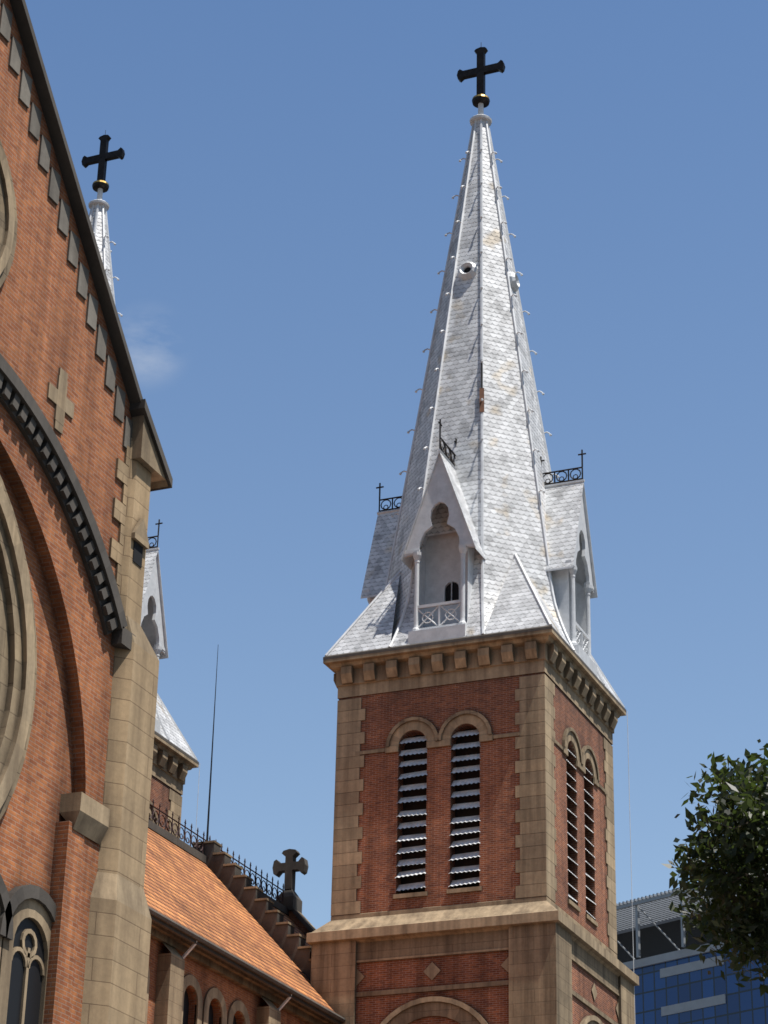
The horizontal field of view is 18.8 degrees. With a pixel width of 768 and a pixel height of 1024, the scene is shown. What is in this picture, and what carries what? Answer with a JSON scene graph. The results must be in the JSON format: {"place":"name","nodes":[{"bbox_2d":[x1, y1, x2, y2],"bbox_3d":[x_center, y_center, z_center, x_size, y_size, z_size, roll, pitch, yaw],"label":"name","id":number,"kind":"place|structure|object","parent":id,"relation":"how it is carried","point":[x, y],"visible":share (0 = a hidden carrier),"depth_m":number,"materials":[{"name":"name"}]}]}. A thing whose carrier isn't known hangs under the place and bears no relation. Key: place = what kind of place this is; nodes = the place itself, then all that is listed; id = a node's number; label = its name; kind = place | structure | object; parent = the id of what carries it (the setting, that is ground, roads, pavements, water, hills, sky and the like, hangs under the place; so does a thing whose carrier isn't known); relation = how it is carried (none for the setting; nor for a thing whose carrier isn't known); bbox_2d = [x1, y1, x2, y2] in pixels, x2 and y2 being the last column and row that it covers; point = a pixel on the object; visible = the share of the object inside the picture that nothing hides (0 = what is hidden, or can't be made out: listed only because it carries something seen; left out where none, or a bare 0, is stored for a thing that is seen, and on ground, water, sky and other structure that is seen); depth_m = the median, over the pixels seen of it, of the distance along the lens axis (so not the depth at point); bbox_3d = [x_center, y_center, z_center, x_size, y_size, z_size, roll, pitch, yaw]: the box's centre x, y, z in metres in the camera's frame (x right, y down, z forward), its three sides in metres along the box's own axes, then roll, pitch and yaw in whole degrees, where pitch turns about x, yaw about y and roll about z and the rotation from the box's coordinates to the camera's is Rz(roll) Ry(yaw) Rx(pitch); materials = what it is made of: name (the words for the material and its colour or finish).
{"place":"outdoors","nodes":[
{"label":"outdoors","id":0,"kind":"place"},
{"bbox_2d":[25,0,767,928],"label":"sky","id":1,"kind":"structure","parent":0,"point":[282,208],"materials":[{"name":"blue"}]},
{"bbox_2d":[616,868,767,1023],"bbox_3d":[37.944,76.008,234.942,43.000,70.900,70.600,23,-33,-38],"label":"office block","id":2,"kind":"structure","parent":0,"point":[678,984],"depth_m":228.94,"materials":[{"name":"blue glass"}]},
{"label":"ground","id":3,"kind":"structure","parent":0,"visible":0},
{"bbox_2d":[0,0,172,1023],"bbox_3d":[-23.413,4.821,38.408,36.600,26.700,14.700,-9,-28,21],"label":"church facade","id":4,"kind":"structure","parent":3,"relation":"on","point":[84,470],"depth_m":37.00,"materials":[{"name":"brick"}]},
{"bbox_2d":[81,130,199,841],"bbox_3d":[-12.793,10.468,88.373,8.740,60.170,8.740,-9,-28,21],"label":"bell tower","id":5,"kind":"structure","parent":3,"relation":"on","point":[175,759],"depth_m":90.46,"materials":[{"name":"metal"}]},
{"bbox_2d":[144,820,344,1023],"bbox_3d":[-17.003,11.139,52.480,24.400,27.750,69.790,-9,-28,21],"label":"cathedral nave","id":6,"kind":"structure","parent":3,"relation":"on","point":[229,944],"depth_m":71.56,"materials":[{"name":"tile"}]},
{"bbox_2d":[149,652,283,903],"bbox_3d":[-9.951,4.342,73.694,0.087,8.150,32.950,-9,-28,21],"label":"ridge cresting","id":7,"kind":"object","parent":6,"relation":"on","point":[178,834],"visible":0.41,"depth_m":81.12,"materials":[{"name":"black metal"}]},
{"bbox_2d":[306,47,638,1023],"bbox_3d":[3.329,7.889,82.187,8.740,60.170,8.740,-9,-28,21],"label":"bell tower","id":8,"kind":"structure","parent":3,"relation":"on","point":[480,709],"depth_m":79.20,"materials":[{"name":"brick"}]},
{"bbox_2d":[662,739,767,995],"bbox_3d":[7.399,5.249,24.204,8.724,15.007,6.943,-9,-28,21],"label":"tree","id":9,"kind":"object","parent":3,"relation":"on","point":[731,851],"visible":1,"depth_m":24.68,"materials":[{"name":"green plant"}]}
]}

